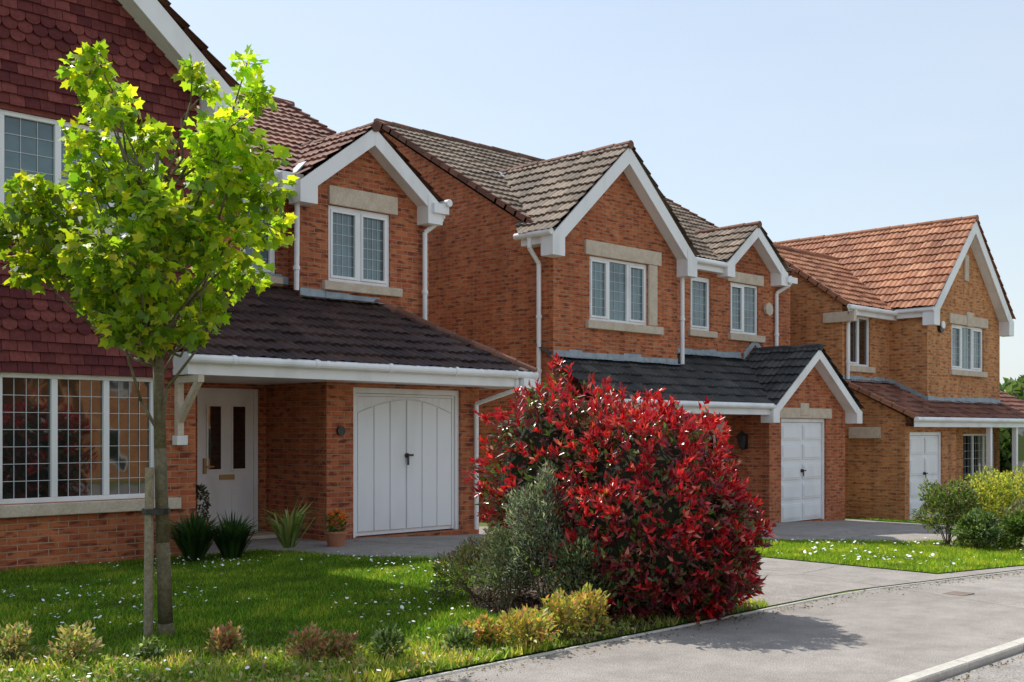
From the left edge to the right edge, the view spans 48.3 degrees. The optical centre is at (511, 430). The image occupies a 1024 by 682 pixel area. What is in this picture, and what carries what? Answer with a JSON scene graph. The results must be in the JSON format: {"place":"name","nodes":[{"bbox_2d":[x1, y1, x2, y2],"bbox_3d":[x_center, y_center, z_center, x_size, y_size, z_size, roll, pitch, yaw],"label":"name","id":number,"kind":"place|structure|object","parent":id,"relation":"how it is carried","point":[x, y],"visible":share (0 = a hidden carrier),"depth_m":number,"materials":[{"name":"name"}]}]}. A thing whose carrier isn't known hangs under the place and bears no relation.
{"place":"outdoors","nodes":[
{"label":"outdoors","id":0,"kind":"place"},
{"bbox_2d":[0,548,769,681],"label":"lawn","id":1,"kind":"structure","parent":0,"point":[53,641],"depth_m":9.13,"materials":[{"name":"green plant"}]},
{"bbox_2d":[0,619,38,661],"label":"border plant","id":2,"kind":"object","parent":1,"relation":"on","point":[14,641],"visible":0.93,"depth_m":7.41,"materials":[{"name":"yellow plant"}]},
{"bbox_2d":[47,621,104,663],"bbox_3d":[-2.812,1.379,7.416,0.340,0.315,0.395,0,0,-45],"label":"border plant","id":3,"kind":"object","parent":1,"relation":"on","point":[77,635],"visible":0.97,"depth_m":7.40,"materials":[{"name":"yellow plant"}]},
{"bbox_2d":[129,634,168,662],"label":"border plant","id":4,"kind":"object","parent":1,"relation":"on","point":[150,646],"visible":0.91,"depth_m":7.42,"materials":[{"name":"green plant"}]},
{"bbox_2d":[0,38,299,636],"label":"maple tree","id":5,"kind":"object","parent":1,"relation":"on","point":[163,229],"visible":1,"depth_m":8.37,"materials":[{"name":"green plant"}]},
{"bbox_2d":[135,509,241,562],"bbox_3d":[-3.731,1.204,13.208,1.364,0.653,1.295,0,0,-45],"label":"agapanthus clump","id":6,"kind":"object","parent":1,"relation":"on","point":[193,540],"visible":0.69,"depth_m":13.10,"materials":[{"name":"green plant"}]},
{"bbox_2d":[203,620,247,656],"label":"border plant","id":7,"kind":"object","parent":1,"relation":"on","point":[227,640],"visible":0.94,"depth_m":7.62,"materials":[{"name":"brown plant"}]},
{"bbox_2d":[204,511,278,560],"bbox_3d":[-3.264,1.216,13.401,1.225,0.629,1.098,0,0,-12],"label":"agapanthus clump","id":8,"kind":"object","parent":1,"relation":"on","point":[232,543],"visible":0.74,"depth_m":13.28,"materials":[{"name":"green plant"}]},
{"bbox_2d":[0,551,506,681],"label":"daisies","id":9,"kind":"object","parent":1,"relation":"on","point":[246,667],"visible":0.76,"depth_m":9.49,"materials":[{"name":"white plant"}]},
{"bbox_2d":[243,496,341,547],"bbox_3d":[-2.641,1.093,13.945,1.287,0.674,1.351,0,0,-45],"label":"yucca plant","id":10,"kind":"object","parent":1,"relation":"on","point":[289,530],"visible":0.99,"depth_m":13.91,"materials":[{"name":"green plant"}]},
{"bbox_2d":[283,620,336,661],"bbox_3d":[-1.311,1.386,7.469,0.373,0.301,0.354,0,0,-15],"label":"border plant","id":11,"kind":"object","parent":1,"relation":"on","point":[306,633],"visible":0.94,"depth_m":7.42,"materials":[{"name":"brown plant"}]},
{"bbox_2d":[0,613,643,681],"bbox_3d":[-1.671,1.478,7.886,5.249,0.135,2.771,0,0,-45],"label":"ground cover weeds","id":12,"kind":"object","parent":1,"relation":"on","point":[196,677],"visible":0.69,"depth_m":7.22,"materials":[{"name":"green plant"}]},
{"bbox_2d":[317,628,360,661],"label":"border plant","id":13,"kind":"object","parent":1,"relation":"on","point":[343,640],"visible":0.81,"depth_m":7.48,"materials":[{"name":"brown plant"}]},
{"bbox_2d":[365,622,410,659],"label":"border plant","id":14,"kind":"object","parent":1,"relation":"on","point":[384,640],"visible":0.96,"depth_m":7.55,"materials":[{"name":"green plant"}]},
{"bbox_2d":[438,624,480,652],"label":"border plant","id":15,"kind":"object","parent":1,"relation":"on","point":[456,637],"visible":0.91,"depth_m":7.73,"materials":[{"name":"green plant"}]},
{"bbox_2d":[461,612,506,647],"bbox_3d":[-0.201,1.395,7.983,0.350,0.282,0.361,0,0,15],"label":"golden spirea","id":16,"kind":"object","parent":1,"relation":"on","point":[485,627],"visible":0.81,"depth_m":7.93,"materials":[{"name":"yellow plant"}]},
{"bbox_2d":[492,603,562,647],"bbox_3d":[0.101,1.374,8.009,0.470,0.325,0.519,0,0,-45],"label":"golden spirea","id":17,"kind":"object","parent":1,"relation":"on","point":[525,622],"visible":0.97,"depth_m":7.92,"materials":[{"name":"yellow plant"}]},
{"bbox_2d":[510,605,554,639],"bbox_3d":[0.142,1.395,8.278,0.336,0.282,0.322,0,0,-3],"label":"golden spirea","id":18,"kind":"object","parent":1,"relation":"on","point":[535,608],"visible":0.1,"depth_m":8.24,"materials":[{"name":"yellow plant"}]},
{"bbox_2d":[539,587,585,638],"bbox_3d":[0.340,1.335,8.346,0.404,0.403,0.364,0,0,-1],"label":"golden spirea","id":19,"kind":"object","parent":1,"relation":"on","point":[561,608],"visible":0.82,"depth_m":8.31,"materials":[{"name":"yellow plant"}]},
{"bbox_2d":[466,574,761,641],"bbox_3d":[0.498,1.508,10.214,2.950,0.001,2.860,0,0,-45],"label":"mulch bed","id":20,"kind":"object","parent":1,"relation":"on","point":[538,608],"visible":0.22,"depth_m":9.81,"materials":[{"name":"brown plant"}]},
{"bbox_2d":[430,536,546,606],"bbox_3d":[-0.240,1.233,10.162,1.138,0.609,0.957,0,0,-45],"label":"juniper shrub","id":21,"kind":"object","parent":20,"relation":"on","point":[464,553],"visible":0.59,"depth_m":9.98,"materials":[{"name":"green plant"}]},
{"bbox_2d":[467,520,547,612],"bbox_3d":[-0.030,1.132,9.576,0.675,0.804,0.662,0,0,-45],"label":"grey green hebe","id":22,"kind":"object","parent":20,"relation":"on","point":[498,530],"visible":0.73,"depth_m":9.51,"materials":[{"name":"green plant"}]},
{"bbox_2d":[501,457,590,609],"bbox_3d":[0.282,0.872,9.339,0.805,1.322,0.813,0,0,-45],"label":"grey green hebe","id":23,"kind":"object","parent":20,"relation":"on","point":[539,503],"visible":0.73,"depth_m":9.24,"materials":[{"name":"green plant"}]},
{"bbox_2d":[543,526,618,621],"bbox_3d":[0.555,1.137,9.048,0.636,0.795,0.654,0,0,9],"label":"grey green hebe","id":24,"kind":"object","parent":20,"relation":"on","point":[574,557],"visible":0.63,"depth_m":8.95,"materials":[{"name":"green plant"}]},
{"bbox_2d":[561,582,610,633],"bbox_3d":[0.558,1.326,8.525,0.416,0.421,0.410,0,0,-45],"label":"golden spirea","id":25,"kind":"object","parent":20,"relation":"on","point":[591,605],"visible":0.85,"depth_m":8.46,"materials":[{"name":"yellow plant"}]},
{"bbox_2d":[461,352,777,623],"bbox_3d":[0.754,0.465,9.808,2.048,2.344,2.843,0,0,-45],"label":"photinia bush","id":26,"kind":"object","parent":20,"relation":"on","point":[664,520],"visible":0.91,"depth_m":9.14,"materials":[{"name":"red plant"}]},
{"bbox_2d":[168,0,1023,385],"label":"sky","id":27,"kind":"structure","parent":0,"point":[797,118],"materials":[{"name":"blue"}]},
{"bbox_2d":[206,520,1023,605],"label":"driveway","id":28,"kind":"structure","parent":0,"point":[787,580],"depth_m":14.54,"materials":[{"name":"concrete"}]},
{"bbox_2d":[196,483,211,523],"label":"plant","id":29,"kind":"object","parent":28,"relation":"on","point":[201,495],"visible":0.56,"depth_m":14.97,"materials":[{"name":"plant"}]},
{"bbox_2d":[323,508,346,546],"bbox_3d":[-2.342,1.277,15.127,0.329,0.506,0.318,0,0,5],"label":"flower pot","id":30,"kind":"object","parent":28,"relation":"on","point":[335,537],"visible":1,"depth_m":15.05,"materials":[{"name":"ceramic"}]},
{"bbox_2d":[389,474,1023,681],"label":"garden ground","id":31,"kind":"structure","parent":0,"point":[484,523],"depth_m":9.01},
{"bbox_2d":[0,151,478,570],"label":"walls","id":32,"kind":"structure","parent":31,"relation":"on","point":[305,449],"depth_m":16.28,"materials":[{"name":"orange brick"}]},
{"bbox_2d":[0,27,170,376],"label":"tile backing","id":33,"kind":"object","parent":32,"relation":"attached to","point":[39,113],"visible":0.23,"depth_m":12.55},
{"bbox_2d":[0,0,196,377],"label":"hung tiles","id":34,"kind":"object","parent":33,"relation":"attached to","point":[49,332],"visible":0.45,"depth_m":12.66,"materials":[{"name":"red tile"}]},
{"bbox_2d":[0,185,402,542],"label":"stone sills lintels","id":35,"kind":"object","parent":32,"relation":"attached to","point":[358,199],"visible":0.72,"depth_m":16.86,"materials":[{"name":"beige stone"}]},
{"bbox_2d":[0,0,539,537],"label":"white trim","id":36,"kind":"structure","parent":32,"relation":"attached to","point":[174,44],"depth_m":16.26,"materials":[{"name":"plastic"}]},
{"bbox_2d":[2,377,244,498],"bbox_3d":[-4.566,0.080,14.161,0.971,1.310,5.202,0,0,20],"label":"ground window glass","id":37,"kind":"object","parent":36,"relation":"on","point":[127,483],"visible":0.98,"depth_m":12.92,"materials":[{"name":"clear glass"}]},
{"bbox_2d":[174,375,203,434],"bbox_3d":[-3.808,-0.300,13.481,0.080,0.700,0.550,0,0,-45],"label":"gallows bracket","id":38,"kind":"object","parent":36,"relation":"on","point":[182,406],"visible":0.93,"depth_m":13.56,"materials":[{"name":"wood"}]},
{"bbox_2d":[2,119,382,498],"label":"window leading","id":39,"kind":"object","parent":36,"relation":"attached to","point":[91,396],"depth_m":12.88,"materials":[{"name":"grey metal"}]},
{"bbox_2d":[4,116,381,280],"bbox_3d":[-4.100,-2.840,15.065,7.302,1.110,1.062,0,0,-65],"label":"window glass","id":40,"kind":"object","parent":36,"relation":"in","point":[28,145],"visible":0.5,"depth_m":12.76,"materials":[{"name":"clear glass"}]},
{"bbox_2d":[203,458,234,479],"bbox_3d":[-4.182,0.545,16.358,0.500,0.310,0.072,0,0,-45],"label":"door furniture","id":41,"kind":"object","parent":36,"relation":"attached to","point":[223,477],"depth_m":16.38,"materials":[{"name":"gold metal"}]},
{"bbox_2d":[284,126,371,174],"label":"roof slope","id":42,"kind":"structure","parent":36,"relation":"on","point":[312,153],"depth_m":17.56,"materials":[{"name":"brown tile"}]},
{"bbox_2d":[177,281,529,370],"bbox_3d":[-2.582,-1.556,16.232,5.784,1.338,2.570,0,0,-45],"label":"lean to roof","id":43,"kind":"object","parent":36,"relation":"on","point":[282,322],"visible":0.66,"depth_m":16.00,"materials":[{"name":"brown tile"}]},
{"bbox_2d":[328,128,444,201],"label":"roof slope","id":44,"kind":"structure","parent":36,"relation":"on","point":[427,185],"depth_m":18.27,"materials":[{"name":"brown tile"}]},
{"bbox_2d":[212,161,384,303],"bbox_3d":[-3.606,-2.983,16.567,4.170,2.014,0.468,0,0,-45],"label":"lead flashing","id":45,"kind":"object","parent":32,"relation":"attached to","point":[314,293],"visible":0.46,"depth_m":17.22,"materials":[{"name":"grey metal"}]},
{"bbox_2d":[336,426,413,464],"bbox_3d":[-1.959,0.220,16.447,0.061,0.570,1.421,0,0,43],"label":"ironmongery","id":46,"kind":"object","parent":32,"relation":"attached to","point":[340,430],"visible":1,"depth_m":15.97,"materials":[{"name":"black metal"}]},
{"bbox_2d":[243,94,536,371],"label":"ridge tiles","id":47,"kind":"object","parent":32,"relation":"attached to","point":[375,125],"visible":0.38,"depth_m":17.73,"materials":[{"name":"brown tile"}]},
{"bbox_2d":[158,0,241,105],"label":"roof slope","id":48,"kind":"structure","parent":47,"relation":"attached to","point":[203,47],"depth_m":13.59,"materials":[{"name":"brown tile"}]},
{"bbox_2d":[196,94,331,173],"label":"roof slope","id":49,"kind":"structure","parent":47,"relation":"attached to","point":[285,125],"depth_m":19.50,"materials":[{"name":"brown tile"}]},
{"bbox_2d":[355,393,453,536],"bbox_3d":[-1.575,0.485,16.926,1.900,2.040,0.036,0,0,-45],"label":"garage door","id":50,"kind":"structure","parent":32,"relation":"attached to","point":[395,492],"depth_m":16.88,"materials":[{"name":"white metal"}]},
{"bbox_2d":[384,133,844,522],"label":"walls","id":51,"kind":"structure","parent":31,"relation":"on","point":[482,277],"depth_m":22.54,"materials":[{"name":"orange brick"}]},
{"bbox_2d":[381,128,535,229],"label":"roof slope","id":52,"kind":"structure","parent":51,"relation":"on","point":[446,171],"depth_m":26.92,"materials":[{"name":"tile"}]},
{"bbox_2d":[387,123,724,260],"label":"roof slope","id":53,"kind":"structure","parent":51,"relation":"on","point":[483,166],"depth_m":24.35,"materials":[{"name":"tile"}]},
{"bbox_2d":[502,144,627,233],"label":"roof slope","id":54,"kind":"structure","parent":51,"relation":"on","point":[550,194],"depth_m":21.95,"materials":[{"name":"tile"}]},
{"bbox_2d":[373,118,794,273],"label":"ridge tiles","id":55,"kind":"object","parent":51,"relation":"attached to","point":[505,205],"visible":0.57,"depth_m":23.50,"materials":[{"name":"brown tile"}]},
{"bbox_2d":[697,224,756,259],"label":"roof slope","id":56,"kind":"structure","parent":55,"relation":"attached to","point":[723,244],"depth_m":25.76,"materials":[{"name":"tile"}]},
{"bbox_2d":[752,227,790,270],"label":"roof slope","id":57,"kind":"structure","parent":55,"relation":"attached to","point":[776,251],"depth_m":26.36,"materials":[{"name":"tile"}]},
{"bbox_2d":[500,172,760,364],"bbox_3d":[2.305,-3.433,24.600,7.750,4.194,3.470,0,0,-45],"label":"lead flashing","id":58,"kind":"object","parent":51,"relation":"attached to","point":[571,353],"visible":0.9,"depth_m":22.71,"materials":[{"name":"grey metal"}]},
{"bbox_2d":[573,147,699,255],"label":"roof slope","id":59,"kind":"structure","parent":51,"relation":"on","point":[672,214],"depth_m":22.92,"materials":[{"name":"tile"}]},
{"bbox_2d":[513,148,861,518],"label":"white trim","id":60,"kind":"structure","parent":51,"relation":"attached to","point":[550,242],"depth_m":23.12,"materials":[{"name":"plastic"}]},
{"bbox_2d":[533,340,771,402],"bbox_3d":[3.505,-1.116,23.011,7.200,1.124,1.697,0,0,-45],"label":"lean to roof","id":61,"kind":"object","parent":60,"relation":"on","point":[697,377],"visible":0.8,"depth_m":22.61,"materials":[{"name":"tile"}]},
{"bbox_2d":[592,262,753,332],"bbox_3d":[3.500,-2.710,24.026,6.206,1.130,0.214,0,0,-50],"label":"window glass","id":62,"kind":"object","parent":60,"relation":"in","point":[615,296],"visible":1,"depth_m":22.61,"materials":[{"name":"clear glass"}]},
{"bbox_2d":[592,268,753,332],"bbox_3d":[3.469,-1.050,23.977,6.321,4.450,0.217,0,0,-50],"label":"window leading","id":63,"kind":"object","parent":60,"relation":"attached to","point":[750,295],"depth_m":24.71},
{"bbox_2d":[707,433,718,455],"bbox_3d":[2.933,0.580,23.058,4.247,1.190,0.061,0,0,-43],"label":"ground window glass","id":64,"kind":"object","parent":60,"relation":"on","point":[710,441],"visible":0.05,"depth_m":24.23,"materials":[{"name":"clear glass"}]},
{"bbox_2d":[744,347,818,404],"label":"roof slope","id":65,"kind":"structure","parent":60,"relation":"on","point":[777,372],"depth_m":24.91,"materials":[{"name":"tile"}]},
{"bbox_2d":[781,422,820,521],"bbox_3d":[6.358,0.895,25.130,1.720,2.160,0.052,0,0,-45],"label":"garage door","id":66,"kind":"structure","parent":60,"relation":"attached to","point":[800,450],"depth_m":25.12,"materials":[{"name":"white metal"}]},
{"bbox_2d":[584,239,831,418],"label":"stone sills lintels","id":67,"kind":"object","parent":51,"relation":"attached to","point":[652,260],"visible":0.93,"depth_m":22.86,"materials":[{"name":"beige stone"}]},
{"bbox_2d":[665,199,764,265],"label":"roof slope","id":68,"kind":"structure","parent":51,"relation":"attached to","point":[690,223],"depth_m":28.09,"materials":[{"name":"tile"}]},
{"bbox_2d":[737,430,805,475],"bbox_3d":[5.618,0.492,24.767,1.877,1.005,0.211,0,0,-29],"label":"wall lantern and handles","id":69,"kind":"object","parent":51,"relation":"attached to","point":[742,436],"visible":1,"depth_m":24.33,"materials":[{"name":"black metal"}]},
{"bbox_2d":[753,343,822,350],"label":"garage ridge","id":70,"kind":"structure","parent":51,"relation":"attached to","point":[819,345],"depth_m":25.47,"materials":[{"name":"tile"}]},
{"bbox_2d":[812,348,864,408],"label":"roof slope","id":71,"kind":"structure","parent":51,"relation":"attached to","point":[846,385],"depth_m":25.77,"materials":[{"name":"tile"}]},
{"bbox_2d":[399,570,1023,681],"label":"path edging","id":72,"kind":"object","parent":31,"relation":"on","point":[572,648],"visible":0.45,"depth_m":8.62,"materials":[{"name":"concrete"}]},
{"bbox_2d":[786,246,1022,519],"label":"walls","id":73,"kind":"structure","parent":31,"relation":"on","point":[914,354],"depth_m":28.99,"materials":[{"name":"orange brick"}]},
{"bbox_2d":[775,246,894,309],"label":"roof slope","id":74,"kind":"structure","parent":73,"relation":"on","point":[836,276],"depth_m":29.87,"materials":[{"name":"orange tile"}]},
{"bbox_2d":[773,215,978,417],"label":"ridge tiles","id":75,"kind":"object","parent":73,"relation":"on","point":[826,289],"visible":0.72,"depth_m":30.49,"materials":[{"name":"orange tile"}]},
{"bbox_2d":[780,219,975,308],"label":"roof slope","id":76,"kind":"structure","parent":73,"relation":"on","point":[906,267],"depth_m":30.73,"materials":[{"name":"orange tile"}]},
{"bbox_2d":[823,255,987,437],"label":"stone sills lintels","id":77,"kind":"object","parent":73,"relation":"attached to","point":[968,319],"visible":0.98,"depth_m":28.90,"materials":[{"name":"beige stone"}]},
{"bbox_2d":[842,375,999,403],"bbox_3d":[11.013,-1.048,30.140,7.000,0.657,1.190,0,0,-45],"label":"lead flashing","id":78,"kind":"object","parent":73,"relation":"attached to","point":[948,399],"visible":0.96,"depth_m":29.59,"materials":[{"name":"grey metal"}]},
{"bbox_2d":[923,323,943,477],"bbox_3d":[10.580,-0.822,28.707,0.140,3.953,2.268,0,0,31],"label":"alarm and handles","id":79,"kind":"object","parent":73,"relation":"attached to","point":[939,329],"visible":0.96,"depth_m":29.48,"materials":[{"name":"black metal"}]},
{"bbox_2d":[846,221,1023,515],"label":"white trim","id":80,"kind":"structure","parent":73,"relation":"attached to","point":[929,315],"depth_m":29.84,"materials":[{"name":"plastic"}]},
{"bbox_2d":[910,435,937,519],"bbox_3d":[10.003,1.125,27.785,1.610,2.020,0.052,0,0,-45],"label":"garage door","id":81,"kind":"structure","parent":80,"relation":"attached to","point":[923,453],"depth_m":27.65,"materials":[{"name":"white metal"}]},
{"bbox_2d":[845,379,1023,417],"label":"lean to roof","id":82,"kind":"object","parent":80,"relation":"on","point":[1009,406],"visible":0.61,"depth_m":29.05,"materials":[{"name":"brown tile"}]},
{"bbox_2d":[850,319,1023,483],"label":"ground window glass","id":83,"kind":"object","parent":80,"relation":"on","point":[966,439],"visible":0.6,"depth_m":31.02,"materials":[{"name":"glass"}]},
{"bbox_2d":[952,328,978,368],"bbox_3d":[12.240,-2.220,30.872,1.830,1.090,0.008,0,0,-45],"label":"window glass","id":84,"kind":"object","parent":80,"relation":"in","point":[966,351],"visible":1,"depth_m":30.89,"materials":[{"name":"clear glass"}]},
{"bbox_2d":[952,328,985,473],"bbox_3d":[12.544,-0.695,31.166,2.675,4.140,0.005,0,0,-45],"label":"window leading","id":85,"kind":"object","parent":80,"relation":"attached to","point":[953,353],"depth_m":30.91,"materials":[{"name":"grey metal"}]},
{"bbox_2d":[885,221,1015,318],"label":"roof slope","id":86,"kind":"structure","parent":73,"relation":"on","point":[997,275],"depth_m":31.71,"materials":[{"name":"orange tile"}]},
{"bbox_2d":[1000,374,1023,472],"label":"distant trees","id":87,"kind":"object","parent":31,"relation":"on","point":[1012,387],"visible":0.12,"depth_m":60.44,"materials":[{"name":"green plant"}]},
{"bbox_2d":[415,571,1023,681],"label":"pavement","id":88,"kind":"structure","parent":0,"point":[885,636],"depth_m":8.22,"materials":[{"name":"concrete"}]},
{"bbox_2d":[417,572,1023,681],"bbox_3d":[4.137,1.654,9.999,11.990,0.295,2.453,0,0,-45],"label":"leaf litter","id":89,"kind":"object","parent":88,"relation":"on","point":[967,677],"visible":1,"depth_m":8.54,"materials":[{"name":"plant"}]},
{"bbox_2d":[943,591,973,595],"bbox_3d":[4.260,1.570,10.907,0.250,0.040,0.200,0,0,-45],"label":"stopcock cover","id":90,"kind":"object","parent":88,"relation":"on","point":[958,593],"visible":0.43,"depth_m":10.89,"materials":[{"name":"metal"}]},
{"bbox_2d":[751,537,1023,572],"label":"lawn","id":91,"kind":"structure","parent":0,"point":[894,565],"depth_m":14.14,"materials":[{"name":"green plant"}]},
{"bbox_2d":[771,537,1023,566],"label":"daisies","id":92,"kind":"object","parent":91,"relation":"on","point":[932,554],"visible":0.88,"depth_m":15.37,"materials":[{"name":"white plant"}]},
{"bbox_3d":[7.920,1.823,17.961,3.600,0.137,2.600,0,0,-45],"label":"mulch bed","id":93,"kind":"object","parent":91,"relation":"on","visible":0},
{"bbox_2d":[909,478,992,543],"bbox_3d":[6.924,1.276,18.094,1.466,1.103,1.278,0,0,-45],"label":"garden shrub","id":94,"kind":"object","parent":93,"relation":"on","point":[939,496],"visible":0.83,"depth_m":17.91,"materials":[{"name":"green plant"}]},
{"bbox_2d":[951,507,1003,548],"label":"garden shrub","id":95,"kind":"object","parent":93,"relation":"on","point":[973,525],"visible":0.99,"depth_m":17.02,"materials":[{"name":"green plant"}]},
{"bbox_2d":[947,466,1022,541],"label":"garden shrub","id":96,"kind":"object","parent":93,"relation":"on","point":[989,491],"visible":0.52,"depth_m":18.45,"materials":[{"name":"green plant"}]},
{"bbox_2d":[981,463,1023,529],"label":"garden shrub","id":97,"kind":"object","parent":93,"relation":"on","point":[1015,477],"visible":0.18,"depth_m":19.26,"materials":[{"name":"yellow plant"}]},
{"bbox_2d":[996,498,1023,539],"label":"garden shrub","id":98,"kind":"object","parent":93,"relation":"on","point":[1013,508],"visible":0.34,"depth_m":17.86,"materials":[{"name":"green plant"}]},
{"bbox_2d":[998,508,1023,548],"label":"garden shrub","id":99,"kind":"object","parent":93,"relation":"on","point":[1013,524],"visible":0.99,"depth_m":17.13,"materials":[{"name":"green plant"}]},
{"bbox_2d":[939,652,1023,681],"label":"road","id":100,"kind":"structure","parent":0,"point":[1010,671],"depth_m":7.39,"materials":[{"name":"grey asphalt"}]},
{"bbox_3d":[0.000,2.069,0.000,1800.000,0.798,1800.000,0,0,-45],"label":"ground","id":101,"kind":"structure","parent":0,"visible":0},
{"bbox_2d":[890,637,1023,681],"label":"kerb","id":102,"kind":"structure","parent":101,"relation":"on","point":[941,672],"depth_m":7.54,"materials":[{"name":"concrete"}]},
{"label":"lawn","id":103,"kind":"structure","parent":0,"visible":0},
{"bbox_2d":[861,517,1001,526],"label":"lawn grass","id":104,"kind":"structure","parent":103,"relation":"on","point":[899,520],"depth_m":26.45,"materials":[{"name":"green plant"}]}
]}

